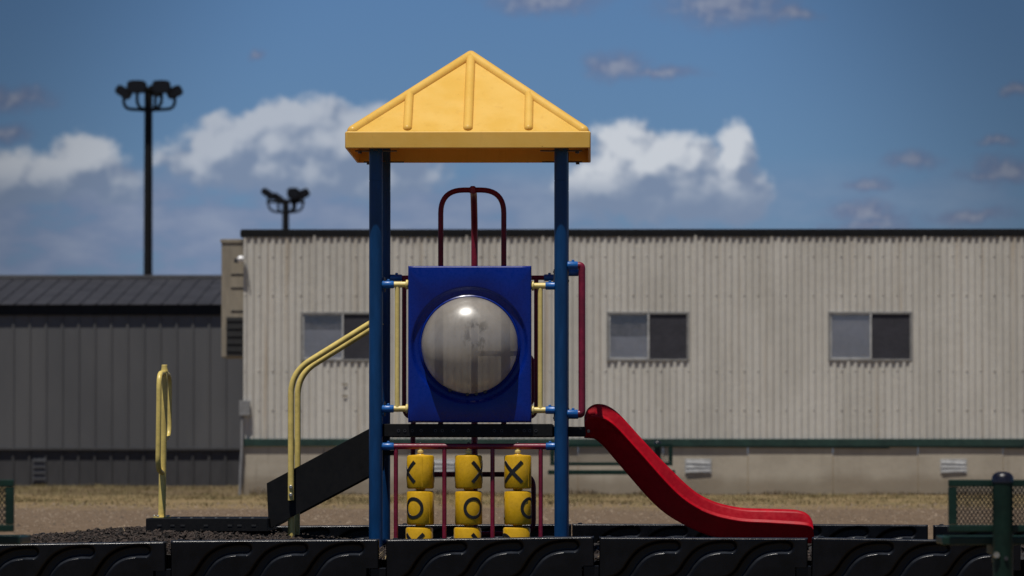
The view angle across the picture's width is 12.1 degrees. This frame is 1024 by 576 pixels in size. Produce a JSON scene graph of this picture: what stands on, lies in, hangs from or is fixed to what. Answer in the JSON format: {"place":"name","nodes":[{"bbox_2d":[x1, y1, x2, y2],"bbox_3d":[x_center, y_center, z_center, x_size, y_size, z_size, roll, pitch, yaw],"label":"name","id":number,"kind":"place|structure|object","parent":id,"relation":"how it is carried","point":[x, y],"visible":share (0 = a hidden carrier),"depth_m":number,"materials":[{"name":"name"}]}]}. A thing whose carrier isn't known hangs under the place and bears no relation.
{"place":"outdoors","nodes":[
{"label":"outdoors","id":0,"kind":"place"},
{"bbox_2d":[0,486,1023,575],"bbox_3d":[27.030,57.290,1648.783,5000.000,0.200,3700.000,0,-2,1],"label":"ground","id":1,"kind":"structure","parent":0,"point":[84,525],"depth_m":50.37,"materials":[{"name":"brown soil"}]},
{"bbox_2d":[0,480,30,544],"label":"bench","id":2,"kind":"object","parent":1,"relation":"on","point":[8,502],"visible":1,"depth_m":20.63,"materials":[{"name":"metal"}]},
{"bbox_2d":[0,541,166,575],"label":"border timber","id":3,"kind":"object","parent":1,"relation":"on","point":[98,559],"visible":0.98,"depth_m":28.01,"materials":[{"name":"black plastic"}]},
{"bbox_2d":[115,80,182,274],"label":"floodlight pole","id":4,"kind":"object","parent":1,"relation":"on","point":[157,88],"visible":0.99,"depth_m":160.32,"materials":[{"name":"metal"}]},
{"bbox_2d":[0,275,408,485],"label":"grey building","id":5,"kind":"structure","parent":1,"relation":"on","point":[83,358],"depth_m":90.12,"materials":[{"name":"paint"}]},
{"bbox_2d":[155,539,378,575],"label":"border timber","id":6,"kind":"object","parent":1,"relation":"on","point":[325,557],"visible":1,"depth_m":28.00,"materials":[{"name":"black plastic"}]},
{"bbox_2d":[261,188,309,228],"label":"floodlight pole","id":7,"kind":"object","parent":1,"relation":"on","point":[295,195],"visible":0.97,"depth_m":225.40,"materials":[{"name":"metal"}]},
{"bbox_2d":[272,525,368,569],"bbox_3d":[-1.495,1.895,33.384,1.297,0.523,0.100,0,-2,1],"label":"border timber","id":8,"kind":"object","parent":1,"relation":"on","point":[353,531],"visible":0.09,"depth_m":33.35,"materials":[{"name":"black plastic"}]},
{"bbox_2d":[370,536,593,575],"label":"border timber","id":9,"kind":"object","parent":1,"relation":"on","point":[539,556],"visible":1,"depth_m":27.97,"materials":[{"name":"black plastic"}]},
{"bbox_2d":[398,523,570,538],"bbox_3d":[-0.238,1.885,33.363,1.297,0.523,0.100,0,-2,1],"label":"border timber","id":10,"kind":"object","parent":1,"relation":"on","point":[548,530],"visible":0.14,"depth_m":33.33,"materials":[{"name":"black plastic"}]},
{"bbox_2d":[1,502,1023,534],"bbox_3d":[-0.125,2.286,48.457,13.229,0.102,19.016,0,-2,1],"label":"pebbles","id":11,"kind":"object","parent":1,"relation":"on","point":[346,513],"visible":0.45,"depth_m":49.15,"materials":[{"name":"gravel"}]},
{"bbox_2d":[548,441,674,474],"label":"bench","id":12,"kind":"object","parent":1,"relation":"on","point":[657,446],"visible":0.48,"depth_m":59.86,"materials":[{"name":"metal"}]},
{"bbox_2d":[220,229,1023,494],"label":"portable building","id":13,"kind":"structure","parent":1,"relation":"on","point":[804,361],"depth_m":70.77,"materials":[{"name":"beige paint"}]},
{"bbox_2d":[300,312,368,360],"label":"window","id":14,"kind":"structure","parent":13,"relation":"in","point":[312,324],"depth_m":70.88,"materials":[{"name":"glass"}]},
{"bbox_2d":[606,312,688,360],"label":"window","id":15,"kind":"structure","parent":13,"relation":"in","point":[649,336],"depth_m":70.79,"materials":[{"name":"glass"}]},
{"bbox_2d":[828,312,911,360],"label":"window","id":16,"kind":"structure","parent":13,"relation":"in","point":[887,336],"depth_m":70.74,"materials":[{"name":"glass"}]},
{"bbox_2d":[572,523,711,569],"bbox_3d":[0.971,1.881,33.344,1.297,0.523,0.100,0,-2,1],"label":"border timber","id":17,"kind":"object","parent":1,"relation":"on","point":[596,531],"visible":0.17,"depth_m":33.31,"materials":[{"name":"black plastic"}]},
{"bbox_2d":[583,536,807,575],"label":"border timber","id":18,"kind":"object","parent":1,"relation":"on","point":[671,556],"visible":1,"depth_m":27.95,"materials":[{"name":"black plastic"}]},
{"bbox_2d":[808,524,927,565],"bbox_3d":[2.216,1.883,33.323,1.297,0.523,0.100,0,-2,1],"label":"border timber","id":19,"kind":"object","parent":1,"relation":"on","point":[888,531],"visible":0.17,"depth_m":33.28,"materials":[{"name":"black plastic"}]},
{"bbox_2d":[795,536,1020,575],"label":"border timber","id":20,"kind":"object","parent":1,"relation":"on","point":[872,557],"visible":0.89,"depth_m":27.94,"materials":[{"name":"black plastic"}]},
{"bbox_2d":[933,524,1023,569],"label":"border timber","id":21,"kind":"object","parent":1,"relation":"on","point":[940,529],"visible":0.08,"depth_m":33.27,"materials":[{"name":"black plastic"}]},
{"bbox_2d":[936,472,1023,575],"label":"bench","id":22,"kind":"object","parent":1,"relation":"on","point":[1001,541],"visible":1,"depth_m":20.56,"materials":[{"name":"metal"}]},
{"bbox_2d":[0,483,1023,507],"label":"dry grass","id":23,"kind":"structure","parent":0,"point":[216,496],"depth_m":64.80,"materials":[{"name":"beige plant"}]},
{"bbox_2d":[0,0,1023,274],"label":"sky","id":24,"kind":"structure","parent":0,"point":[698,114],"materials":[{"name":"blue"}]},
{"bbox_2d":[30,526,1023,561],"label":"mulch ground","id":25,"kind":"structure","parent":0,"point":[1022,557],"depth_m":29.66,"materials":[{"name":"brown wood"}]},
{"bbox_2d":[146,51,813,574],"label":"play structure","id":26,"kind":"object","parent":25,"relation":"on","point":[472,359],"visible":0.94,"depth_m":29.99,"materials":[{"name":"blue paint"}]},
{"bbox_2d":[249,488,1021,494],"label":"dead weeds","id":27,"kind":"object","parent":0,"point":[584,493],"visible":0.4,"depth_m":70.50,"materials":[{"name":"beige plant"}]}
]}

